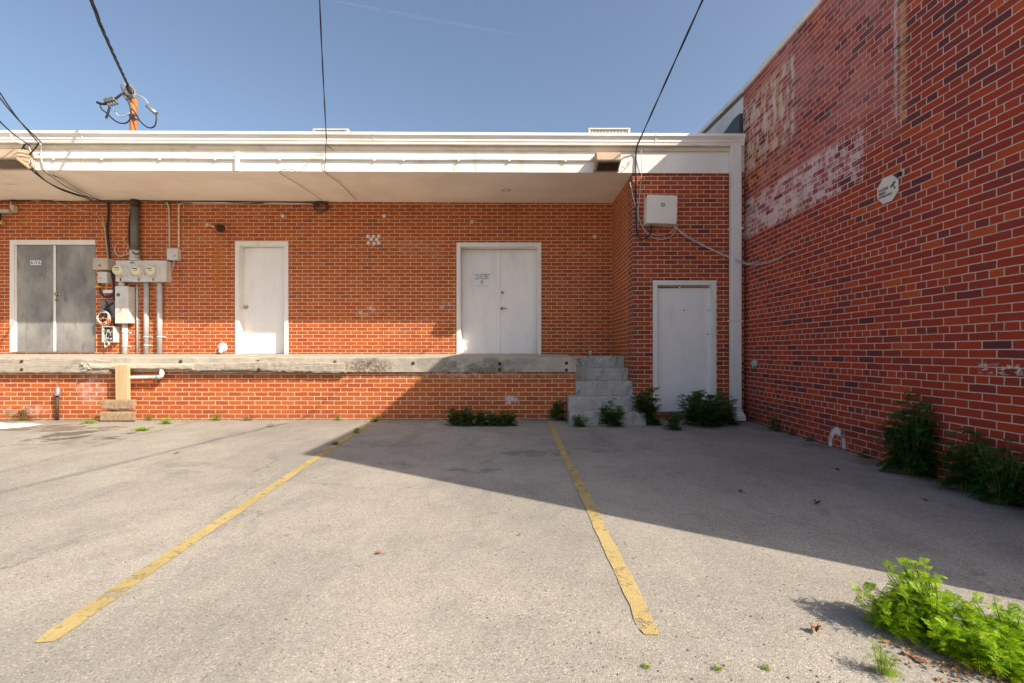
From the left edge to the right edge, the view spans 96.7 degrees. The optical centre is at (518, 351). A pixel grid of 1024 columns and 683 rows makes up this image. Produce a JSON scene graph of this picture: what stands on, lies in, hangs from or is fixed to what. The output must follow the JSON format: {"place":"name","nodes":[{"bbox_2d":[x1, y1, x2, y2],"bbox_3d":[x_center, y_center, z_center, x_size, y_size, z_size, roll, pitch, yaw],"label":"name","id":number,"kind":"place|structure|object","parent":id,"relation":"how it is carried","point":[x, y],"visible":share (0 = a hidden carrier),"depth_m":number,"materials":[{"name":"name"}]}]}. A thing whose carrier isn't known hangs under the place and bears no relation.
{"place":"outdoors","nodes":[
{"label":"outdoors","id":0,"kind":"place"},
{"bbox_2d":[312,129,349,131],"bbox_3d":[-3.847,-3.902,9.649,0.738,1.304,0.738,0,0,0],"label":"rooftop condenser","id":1,"kind":"object","parent":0,"point":[332,130],"visible":0.15,"depth_m":9.29,"materials":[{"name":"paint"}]},
{"bbox_2d":[0,0,814,132],"label":"sky","id":2,"kind":"structure","parent":0,"point":[535,66],"materials":[{"name":"blue"}]},
{"bbox_2d":[0,423,1022,682],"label":"loose grit","id":3,"kind":"object","parent":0,"point":[478,591],"visible":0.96,"depth_m":1.82,"materials":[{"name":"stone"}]},
{"bbox_2d":[0,420,1023,682],"bbox_3d":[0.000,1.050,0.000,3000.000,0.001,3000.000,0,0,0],"label":"ground","id":4,"kind":"structure","parent":0,"point":[392,502],"depth_m":2.38,"materials":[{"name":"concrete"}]},
{"bbox_2d":[0,422,43,428],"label":"plastic sheet","id":5,"kind":"object","parent":4,"relation":"on","point":[8,425],"visible":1,"depth_m":6.30,"materials":[{"name":"white plastic"}]},
{"bbox_2d":[5,404,40,420],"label":"weed plant","id":6,"kind":"object","parent":4,"relation":"on","point":[23,416],"visible":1,"depth_m":6.88,"materials":[{"name":"beige plant"}]},
{"bbox_2d":[54,387,60,420],"bbox_3d":[-7.013,0.794,6.920,0.074,0.523,0.072,0,0,0],"label":"standpipe","id":7,"kind":"object","parent":4,"relation":"on","point":[57,393],"visible":1,"depth_m":6.91,"materials":[{"name":"metal"}]},
{"bbox_2d":[79,417,99,423],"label":"weed plant","id":8,"kind":"object","parent":4,"relation":"on","point":[89,421],"visible":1,"depth_m":6.64,"materials":[{"name":"green plant"}]},
{"bbox_2d":[100,411,135,421],"bbox_3d":[-5.975,0.971,6.782,0.521,0.147,0.049,0,0,0],"label":"wood plank","id":9,"kind":"object","parent":4,"relation":"on","point":[109,416],"visible":1,"depth_m":6.76,"materials":[{"name":"brown wood"}]},
{"bbox_2d":[101,400,135,409],"bbox_3d":[-5.970,0.794,6.782,0.496,0.153,0.048,0,0,0],"label":"wood plank","id":10,"kind":"object","parent":9,"relation":"on","point":[118,404],"visible":1,"depth_m":6.76,"materials":[{"name":"brown wood"}]},
{"bbox_2d":[115,364,130,421],"bbox_3d":[-5.950,0.624,6.840,0.191,0.853,0.060,0,0,0],"label":"timber prop","id":11,"kind":"object","parent":4,"relation":"on","point":[122,381],"visible":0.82,"depth_m":6.81,"materials":[{"name":"brown wood"}]},
{"bbox_2d":[134,426,149,430],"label":"weed plant","id":12,"kind":"object","parent":4,"relation":"on","point":[141,428],"visible":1,"depth_m":6.01,"materials":[{"name":"green plant"}]},
{"bbox_2d":[159,417,174,423],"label":"weed plant","id":13,"kind":"object","parent":4,"relation":"on","point":[166,421],"visible":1,"depth_m":6.57,"materials":[{"name":"green plant"}]},
{"bbox_2d":[35,423,371,642],"bbox_3d":[-1.958,1.046,4.161,0.102,0.001,5.072,0,0,-5],"label":"parking line","id":14,"kind":"object","parent":4,"relation":"on","point":[73,620],"visible":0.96,"depth_m":2.27,"materials":[{"name":"yellow paint"}]},
{"bbox_2d":[0,354,576,419],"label":"loading dock","id":15,"kind":"object","parent":4,"relation":"on","point":[330,386],"visible":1,"depth_m":7.00,"materials":[{"name":"brick"}]},
{"bbox_2d":[130,369,164,378],"bbox_3d":[-5.671,0.655,6.900,0.584,0.776,0.068,0,0,0],"label":"drain pipe","id":16,"kind":"object","parent":15,"relation":"attached to","point":[161,374],"visible":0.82,"depth_m":6.88,"materials":[{"name":"white plastic"}]},
{"bbox_2d":[0,130,745,420],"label":"brick building","id":17,"kind":"structure","parent":4,"relation":"on","point":[393,257],"depth_m":8.53,"materials":[{"name":"brick"}]},
{"bbox_2d":[0,202,17,225],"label":"security camera","id":18,"kind":"object","parent":17,"relation":"attached to","point":[13,208],"visible":1,"depth_m":8.45,"materials":[{"name":"beige metal"}]},
{"bbox_2d":[1,182,16,185],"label":"recessed light","id":19,"kind":"object","parent":17,"relation":"attached to","point":[8,183],"visible":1,"depth_m":7.62,"materials":[{"name":"paint"}]},
{"bbox_2d":[0,121,26,143],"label":"overhead wire","id":20,"kind":"object","parent":17,"relation":"attached to","point":[12,132],"visible":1,"depth_m":6.55,"materials":[{"name":"black rubber"}]},
{"bbox_2d":[0,149,32,169],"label":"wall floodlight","id":21,"kind":"object","parent":17,"relation":"attached to","point":[14,159],"depth_m":6.79,"materials":[{"name":"metal"}]},
{"bbox_2d":[0,92,40,141],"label":"overhead wire","id":22,"kind":"object","parent":17,"relation":"attached to","point":[24,126],"visible":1,"depth_m":6.34,"materials":[{"name":"black rubber"}]},
{"bbox_2d":[10,134,85,195],"bbox_3d":[-7.429,-2.994,7.415,0.420,0.535,1.195,0,0,0],"label":"hanging cable","id":23,"kind":"object","parent":17,"relation":"hanging from","point":[42,162],"visible":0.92,"depth_m":6.93,"materials":[{"name":"white plastic"}]},
{"bbox_2d":[10,240,94,351],"bbox_3d":[-8.737,-1.037,8.566,1.599,2.105,0.167,0,0,0],"label":"door","id":24,"kind":"structure","parent":17,"relation":"in","point":[52,302],"depth_m":8.55,"materials":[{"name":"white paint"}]},
{"bbox_2d":[30,260,40,264],"bbox_3d":[-9.076,-1.667,8.551,0.209,0.099,0.003,0,0,0],"label":"house number","id":25,"kind":"object","parent":24,"relation":"attached to","point":[35,262],"visible":1,"depth_m":8.55,"materials":[{"name":"white plastic"}]},
{"bbox_2d":[21,144,91,199],"bbox_3d":[-7.635,-2.933,7.517,0.204,0.408,1.438,0,0,-15],"label":"hanging cable","id":26,"kind":"object","parent":17,"relation":"hanging from","point":[24,145],"visible":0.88,"depth_m":7.20,"materials":[{"name":"black rubber"}]},
{"bbox_2d":[29,142,93,198],"bbox_3d":[-7.560,-2.938,7.463,0.300,0.419,1.417,0,0,-18],"label":"hanging cable","id":27,"kind":"object","parent":17,"relation":"hanging from","point":[33,150],"visible":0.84,"depth_m":7.36,"materials":[{"name":"black rubber"}]},
{"bbox_2d":[42,170,100,200],"bbox_3d":[-8.193,-2.834,8.142,2.779,0.211,1.034,0,0,32],"label":"hanging wire","id":28,"kind":"object","parent":17,"relation":"hanging from","point":[72,185],"visible":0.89,"depth_m":7.59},
{"bbox_2d":[57,202,108,299],"bbox_3d":[-8.196,-1.901,8.511,1.122,1.870,0.032,0,0,1],"label":"thin wire","id":29,"kind":"object","parent":17,"relation":"attached to","point":[105,235],"visible":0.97,"depth_m":8.50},
{"bbox_2d":[93,258,114,270],"bbox_3d":[-7.696,-1.612,8.441,0.272,0.214,0.179,0,0,0],"label":"junction box","id":30,"kind":"object","parent":17,"relation":"attached to","point":[104,264],"visible":0.97,"depth_m":8.36,"materials":[{"name":"beige paint"}]},
{"bbox_2d":[98,272,111,282],"bbox_3d":[-7.702,-1.370,8.466,0.176,0.205,0.129,0,0,0],"label":"junction box","id":31,"kind":"object","parent":17,"relation":"attached to","point":[104,277],"visible":1,"depth_m":8.41,"materials":[{"name":"grey paint"}]},
{"bbox_2d":[99,283,112,297],"bbox_3d":[-7.706,-1.140,8.479,0.242,0.288,0.043,0,0,-2],"label":"looped cable","id":32,"kind":"object","parent":31,"relation":"hanging from","point":[100,291],"visible":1,"depth_m":8.47,"materials":[{"name":"black rubber"}]},
{"bbox_2d":[101,301,114,317],"bbox_3d":[-7.659,-0.784,8.479,0.254,0.326,0.102,0,0,0],"label":"junction box","id":33,"kind":"object","parent":17,"relation":"attached to","point":[108,307],"visible":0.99,"depth_m":8.47,"materials":[{"name":"grey metal"}]},
{"bbox_2d":[103,290,112,292],"bbox_3d":[-7.649,-1.113,8.495,0.167,0.063,0.070,0,0,0],"label":"junction box","id":34,"kind":"object","parent":17,"relation":"attached to","point":[107,291],"visible":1,"depth_m":8.46,"materials":[{"name":"white plastic"}]},
{"bbox_2d":[106,202,114,325],"bbox_3d":[-7.627,-1.644,8.490,0.169,2.353,0.051,0,0,0],"label":"cable bundle","id":35,"kind":"object","parent":17,"relation":"hanging from","point":[107,237],"visible":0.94,"depth_m":8.48,"materials":[{"name":"black rubber"}]},
{"bbox_2d":[102,326,119,347],"bbox_3d":[-7.590,-0.263,8.450,0.217,0.400,0.159,0,0,0],"label":"open wire box","id":36,"kind":"object","parent":17,"relation":"attached to","point":[110,333],"visible":1,"depth_m":8.43,"materials":[{"name":"white plastic"}]},
{"bbox_2d":[96,310,110,325],"bbox_3d":[-7.687,-0.612,8.436,0.320,0.289,0.104,0,0,0],"label":"cable tangle","id":37,"kind":"object","parent":36,"relation":"attached to","point":[107,317],"visible":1,"depth_m":8.41,"materials":[{"name":"white rubber"}]},
{"bbox_2d":[114,234,128,256],"bbox_3d":[-7.366,-1.977,8.487,0.387,0.418,0.063,0,0,10],"label":"loop wire","id":38,"kind":"object","parent":17,"relation":"attached to","point":[126,249],"visible":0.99,"depth_m":8.49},
{"bbox_2d":[115,286,134,323],"bbox_3d":[-7.308,-0.858,8.445,0.243,0.685,0.169,0,0,0],"label":"disconnect box","id":39,"kind":"object","parent":17,"relation":"attached to","point":[124,304],"visible":0.98,"depth_m":8.37,"materials":[{"name":"grey paint"}]},
{"bbox_2d":[96,82,157,130],"bbox_3d":[-7.173,-4.084,8.428,1.112,1.768,0.265,0,0,0],"label":"service mast","id":40,"kind":"object","parent":17,"relation":"on","point":[129,93],"visible":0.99,"depth_m":8.32,"materials":[{"name":"metal"}]},
{"bbox_2d":[89,0,128,85],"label":"service drop cable","id":41,"kind":"object","parent":40,"relation":"attached to","point":[96,13],"visible":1,"depth_m":6.15,"materials":[{"name":"black rubber"}]},
{"bbox_2d":[122,323,131,353],"bbox_3d":[-7.332,-0.238,8.476,0.155,0.576,0.107,0,0,0],"label":"conduit pipe","id":42,"kind":"object","parent":17,"relation":"attached to","point":[125,333],"visible":0.88,"depth_m":8.44,"materials":[{"name":"white plastic"}]},
{"bbox_2d":[128,212,139,253],"bbox_3d":[-7.143,-2.255,8.429,0.335,0.954,0.090,0,0,23],"label":"drop cable","id":43,"kind":"object","parent":17,"relation":"hanging from","point":[129,234],"visible":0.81,"depth_m":8.49,"materials":[{"name":"black rubber"}]},
{"bbox_2d":[129,199,140,260],"bbox_3d":[-7.130,-2.238,8.450,0.170,1.129,0.167,0,0,0],"label":"conduit pipe","id":44,"kind":"object","parent":17,"relation":"attached to","point":[134,224],"visible":0.97,"depth_m":8.40,"materials":[{"name":"grey metal"}]},
{"bbox_2d":[136,282,139,353],"bbox_3d":[-7.126,-0.632,8.504,0.061,1.364,0.051,0,0,0],"label":"conduit pipe","id":45,"kind":"object","parent":17,"relation":"attached to","point":[137,317],"visible":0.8,"depth_m":8.49,"materials":[{"name":"grey metal"}]},
{"bbox_2d":[112,261,170,282],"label":"meter bank","id":46,"kind":"structure","parent":17,"relation":"attached to","point":[140,271],"depth_m":8.39,"materials":[{"name":"grey paint"}]},
{"bbox_2d":[143,282,152,353],"bbox_3d":[-6.937,-0.631,8.479,0.148,1.361,0.103,0,0,0],"label":"conduit pipe","id":47,"kind":"object","parent":17,"relation":"attached to","point":[146,337],"visible":0.88,"depth_m":8.44,"materials":[{"name":"grey metal"}]},
{"bbox_2d":[156,282,165,353],"bbox_3d":[-6.687,-0.630,8.476,0.155,1.360,0.107,0,0,0],"label":"conduit pipe","id":48,"kind":"object","parent":17,"relation":"attached to","point":[159,336],"visible":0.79,"depth_m":8.45,"materials":[{"name":"grey metal"}]},
{"bbox_2d":[0,199,325,203],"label":"soffit cable run","id":49,"kind":"object","parent":17,"relation":"attached to","point":[110,201],"visible":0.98,"depth_m":8.48,"materials":[{"name":"black rubber"}]},
{"bbox_2d":[166,202,169,247],"bbox_3d":[-6.798,-2.380,8.500,0.570,0.915,0.024,0,0,0],"label":"thin conduit","id":50,"kind":"object","parent":17,"relation":"attached to","point":[169,222],"visible":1,"depth_m":8.49,"materials":[{"name":"beige metal"}]},
{"bbox_2d":[167,248,180,260],"bbox_3d":[-6.424,-1.803,8.476,0.201,0.216,0.109,0,0,0],"label":"junction box","id":51,"kind":"object","parent":17,"relation":"attached to","point":[174,254],"visible":1,"depth_m":8.43,"materials":[{"name":"grey paint"}]},
{"bbox_2d":[205,223,224,232],"bbox_3d":[-5.631,-2.292,8.444,0.501,0.225,0.149,0,0,32],"label":"wall lamp","id":52,"kind":"object","parent":17,"relation":"attached to","point":[220,228],"visible":1,"depth_m":8.34,"materials":[{"name":"metal"}]},
{"bbox_2d":[217,342,227,353],"bbox_3d":[-5.532,-0.063,8.496,0.157,0.212,0.208,0,0,-38],"label":"pipe elbow","id":53,"kind":"object","parent":17,"relation":"attached to","point":[222,347],"visible":1,"depth_m":8.52,"materials":[{"name":"white plastic"}]},
{"bbox_2d":[235,152,239,171],"bbox_3d":[-4.296,-2.892,6.947,0.065,0.294,0.044,0,0,0],"label":"cable cover","id":54,"kind":"object","parent":17,"relation":"attached to","point":[237,162],"visible":1,"depth_m":6.92,"materials":[{"name":"white paint"}]},
{"bbox_2d":[178,202,313,248],"bbox_3d":[-5.137,-2.320,8.500,2.604,0.942,0.028,0,0,0],"label":"thin conduit","id":55,"kind":"object","parent":17,"relation":"attached to","point":[179,204],"visible":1,"depth_m":8.49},
{"bbox_2d":[235,241,288,353],"bbox_3d":[-4.818,-1.004,8.645,1.000,2.120,0.270,0,0,0],"label":"door","id":56,"kind":"structure","parent":17,"relation":"in","point":[261,267],"depth_m":8.68,"materials":[{"name":"white paint"}]},
{"bbox_2d":[279,169,319,198],"bbox_3d":[-3.538,-2.762,7.589,0.275,0.055,1.289,0,0,0],"label":"hanging wire","id":57,"kind":"object","parent":17,"relation":"attached to","point":[295,182],"visible":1,"depth_m":7.28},
{"bbox_2d":[31,157,593,162],"bbox_3d":[-3.159,-2.931,6.949,8.713,0.081,0.041,0,0,0],"label":"fascia conduit","id":58,"kind":"object","parent":17,"relation":"attached to","point":[373,159],"visible":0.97,"depth_m":6.93,"materials":[{"name":"white metal"}]},
{"bbox_2d":[312,201,328,211],"bbox_3d":[-3.700,-2.702,8.484,0.342,0.202,0.058,0,0,0],"label":"cable coil","id":59,"kind":"object","parent":17,"relation":"hanging from","point":[320,202],"visible":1,"depth_m":8.47,"materials":[{"name":"black rubber"}]},
{"bbox_2d":[319,0,326,139],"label":"overhead wire","id":60,"kind":"object","parent":17,"relation":"attached to","point":[322,65],"visible":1,"depth_m":5.71,"materials":[{"name":"black rubber"}]},
{"bbox_2d":[324,141,355,199],"bbox_3d":[-2.902,-2.953,7.540,0.142,0.443,1.388,0,0,0],"label":"hanging wire","id":61,"kind":"object","parent":17,"relation":"hanging from","point":[327,174],"visible":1,"depth_m":6.95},
{"bbox_2d":[457,243,540,353],"bbox_3d":[-0.375,-0.992,8.680,1.589,2.095,0.340,0,0,0],"label":"door","id":62,"kind":"structure","parent":17,"relation":"in","point":[504,317],"depth_m":8.76,"materials":[{"name":"white paint"}]},
{"bbox_2d":[474,272,489,287],"bbox_3d":[-0.710,-1.369,8.750,0.313,0.298,0.005,0,0,0],"label":"notice sign","id":63,"kind":"object","parent":62,"relation":"attached to","point":[481,279],"visible":1,"depth_m":8.75,"materials":[{"name":"white paper"}]},
{"bbox_2d":[501,188,510,191],"bbox_3d":[-0.220,-2.766,7.812,0.176,0.016,0.176,0,0,0],"label":"recessed light","id":64,"kind":"object","parent":17,"relation":"attached to","point":[505,190],"visible":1,"depth_m":7.81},
{"bbox_2d":[593,152,620,171],"bbox_3d":[1.329,-2.864,6.845,0.390,0.261,0.247,0,0,0],"label":"wall floodlight","id":65,"kind":"object","parent":17,"relation":"attached to","point":[607,161],"depth_m":6.75,"materials":[{"name":"metal"}]},
{"bbox_2d":[587,128,629,132],"bbox_3d":[1.842,-3.909,9.714,0.868,1.318,0.868,0,0,0],"label":"rooftop condenser","id":66,"kind":"object","parent":17,"relation":"on","point":[608,130],"visible":0.2,"depth_m":9.29,"materials":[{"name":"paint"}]},
{"bbox_2d":[630,153,675,239],"bbox_3d":[1.778,-2.381,7.421,0.579,1.354,1.475,0,0,-30],"label":"hanging wire","id":67,"kind":"object","parent":17,"relation":"hanging from","point":[638,209],"visible":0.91,"depth_m":6.97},
{"bbox_2d":[643,195,676,226],"bbox_3d":[2.138,-2.124,6.897,0.463,0.436,0.206,0,0,0],"label":"control box","id":68,"kind":"object","parent":17,"relation":"attached to","point":[660,210],"visible":1,"depth_m":6.80,"materials":[{"name":"beige paint"}]},
{"bbox_2d":[638,0,703,142],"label":"overhead wire","id":69,"kind":"object","parent":17,"relation":"attached to","point":[686,35],"visible":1,"depth_m":5.39,"materials":[{"name":"black rubber"}]},
{"bbox_2d":[635,142,651,239],"bbox_3d":[1.896,-2.431,6.912,0.247,1.454,0.162,0,0,0],"label":"drop cable","id":70,"kind":"object","parent":69,"relation":"hanging from","point":[636,197],"visible":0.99,"depth_m":6.95,"materials":[{"name":"black rubber"}]},
{"bbox_2d":[653,280,715,411],"bbox_3d":[2.547,-0.077,7.065,0.976,2.027,0.170,0,0,0],"label":"door","id":71,"kind":"structure","parent":17,"relation":"in","point":[684,311],"depth_m":7.06,"materials":[{"name":"white paint"}]},
{"bbox_2d":[674,226,794,264],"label":"sagging wires","id":72,"kind":"object","parent":17,"relation":"attached to","point":[681,232],"visible":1,"depth_m":6.86,"materials":[{"name":"grey plastic"}]},
{"bbox_2d":[367,413,380,420],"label":"weed plant","id":73,"kind":"object","parent":4,"relation":"on","point":[376,419],"visible":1,"depth_m":6.82,"materials":[{"name":"green plant"}]},
{"bbox_2d":[443,406,518,426],"bbox_3d":[-0.528,0.905,6.454,1.094,0.303,0.338,0,0,0],"label":"weed plant","id":74,"kind":"object","parent":4,"relation":"on","point":[462,418],"visible":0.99,"depth_m":6.42,"materials":[{"name":"green plant"}]},
{"bbox_2d":[2,419,1023,682],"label":"leaf litter","id":75,"kind":"object","parent":4,"relation":"on","point":[956,665],"visible":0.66,"depth_m":1.53,"materials":[{"name":"plant"}]},
{"bbox_2d":[549,400,566,420],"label":"weed plant","id":76,"kind":"object","parent":4,"relation":"on","point":[556,414],"visible":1,"depth_m":6.91,"materials":[{"name":"green plant"}]},
{"bbox_2d":[571,415,592,426],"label":"weed plant","id":77,"kind":"object","parent":4,"relation":"on","point":[578,422],"visible":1,"depth_m":6.35,"materials":[{"name":"green plant"}]},
{"bbox_2d":[548,421,658,634],"bbox_3d":[0.470,1.046,4.260,0.097,0.001,5.159,0,0,0],"label":"parking line","id":78,"kind":"object","parent":4,"relation":"on","point":[634,597],"visible":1,"depth_m":2.35,"materials":[{"name":"yellow paint"}]},
{"bbox_2d":[567,356,645,424],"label":"concrete steps","id":79,"kind":"structure","parent":4,"relation":"on","point":[600,381],"depth_m":7.00,"materials":[{"name":"grey concrete"}]},
{"bbox_2d":[599,398,628,427],"bbox_3d":[1.335,0.852,6.326,0.482,0.409,0.231,0,0,0],"label":"weed plant","id":80,"kind":"object","parent":4,"relation":"on","point":[610,419],"visible":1,"depth_m":6.37,"materials":[{"name":"green plant"}]},
{"bbox_2d":[630,387,663,425],"bbox_3d":[1.843,0.779,6.502,0.499,0.556,0.395,0,0,0],"label":"weed plant","id":81,"kind":"object","parent":4,"relation":"on","point":[647,406],"visible":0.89,"depth_m":6.49,"materials":[{"name":"green plant"}]},
{"bbox_2d":[662,411,682,429],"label":"weed plant","id":82,"kind":"object","parent":4,"relation":"on","point":[673,424],"visible":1,"depth_m":6.07,"materials":[{"name":"green plant"}]},
{"bbox_2d":[675,390,732,428],"bbox_3d":[2.629,0.796,6.452,0.740,0.522,0.750,0,0,28],"label":"weed plant","id":83,"kind":"object","parent":4,"relation":"on","point":[705,412],"visible":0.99,"depth_m":6.37,"materials":[{"name":"green plant"}]},
{"bbox_2d":[713,664,722,672],"bbox_3d":[0.655,1.045,1.499,0.039,0.021,0.038,0,0,26],"label":"weed sprout","id":84,"kind":"object","parent":4,"relation":"on","point":[716,667],"visible":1,"depth_m":1.50,"materials":[{"name":"green plant"}]},
{"bbox_2d":[713,396,739,424],"bbox_3d":[2.961,0.826,6.516,0.460,0.461,0.448,0,0,0],"label":"weed plant","id":85,"kind":"object","parent":4,"relation":"on","point":[727,419],"visible":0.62,"depth_m":6.49,"materials":[{"name":"green plant"}]},
{"bbox_2d":[760,662,771,670],"bbox_3d":[0.818,1.043,1.503,0.034,0.025,0.038,0,0,-26],"label":"weed sprout","id":86,"kind":"object","parent":4,"relation":"on","point":[763,666],"visible":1,"depth_m":1.50,"materials":[{"name":"green plant"}]},
{"bbox_2d":[768,411,780,430],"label":"weed plant","id":87,"kind":"object","parent":4,"relation":"on","point":[773,426],"visible":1,"depth_m":5.99,"materials":[{"name":"green plant"}]},
{"bbox_2d":[811,620,821,632],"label":"dry leaf","id":88,"kind":"object","parent":4,"relation":"on","point":[816,628],"visible":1,"depth_m":1.70,"materials":[{"name":"brown plant"}]},
{"bbox_2d":[698,0,1023,501],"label":"brick warehouse","id":89,"kind":"structure","parent":4,"relation":"on","point":[864,307],"depth_m":4.30,"materials":[{"name":"red brick"}]},
{"bbox_2d":[751,360,757,366],"bbox_3d":[3.433,0.179,6.635,0.055,0.110,0.110,0,0,0],"label":"vent stub","id":90,"kind":"object","parent":89,"relation":"attached to","point":[754,363],"visible":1,"depth_m":6.60,"materials":[{"name":"grey metal"}]},
{"bbox_2d":[877,175,898,203],"bbox_3d":[3.449,-1.514,4.257,0.010,0.239,0.239,0,0,0],"label":"surveillance sign","id":91,"kind":"object","parent":89,"relation":"attached to","point":[887,189],"visible":1,"depth_m":4.24,"materials":[{"name":"white metal"}]},
{"bbox_2d":[897,168,903,178],"bbox_3d":[3.444,-1.607,4.112,0.032,0.075,0.060,0,0,0],"label":"wall bracket","id":92,"kind":"object","parent":89,"relation":"attached to","point":[900,173],"depth_m":4.10,"materials":[{"name":"grey metal"}]},
{"bbox_2d":[859,451,869,458],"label":"weed plant","id":93,"kind":"object","parent":4,"relation":"on","point":[866,453],"visible":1,"depth_m":4.49,"materials":[{"name":"green plant"}]},
{"bbox_2d":[862,639,903,680],"bbox_3d":[1.185,1.000,1.477,0.127,0.111,0.106,0,0,-30],"label":"weed plant","id":94,"kind":"object","parent":4,"relation":"on","point":[882,660],"visible":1,"depth_m":1.47,"materials":[{"name":"green plant"}]},
{"bbox_2d":[873,391,942,479],"bbox_3d":[3.265,0.696,3.860,0.367,0.720,0.479,0,0,0],"label":"weed plant","id":95,"kind":"object","parent":4,"relation":"on","point":[911,455],"visible":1,"depth_m":3.83,"materials":[{"name":"green plant"}]},
{"bbox_2d":[851,556,1023,682],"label":"weed plant","id":96,"kind":"object","parent":4,"relation":"on","point":[992,643],"visible":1,"depth_m":1.62,"materials":[{"name":"green plant"}]},
{"bbox_2d":[934,427,992,492],"bbox_3d":[3.313,0.816,3.407,0.271,0.480,0.351,0,0,0],"label":"weed plant","id":97,"kind":"object","parent":4,"relation":"on","point":[963,482],"visible":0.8,"depth_m":3.40,"materials":[{"name":"green plant"}]},
{"bbox_2d":[960,438,1023,507],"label":"weed plant","id":98,"kind":"object","parent":4,"relation":"on","point":[1001,479],"visible":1,"depth_m":3.10,"materials":[{"name":"green plant"}]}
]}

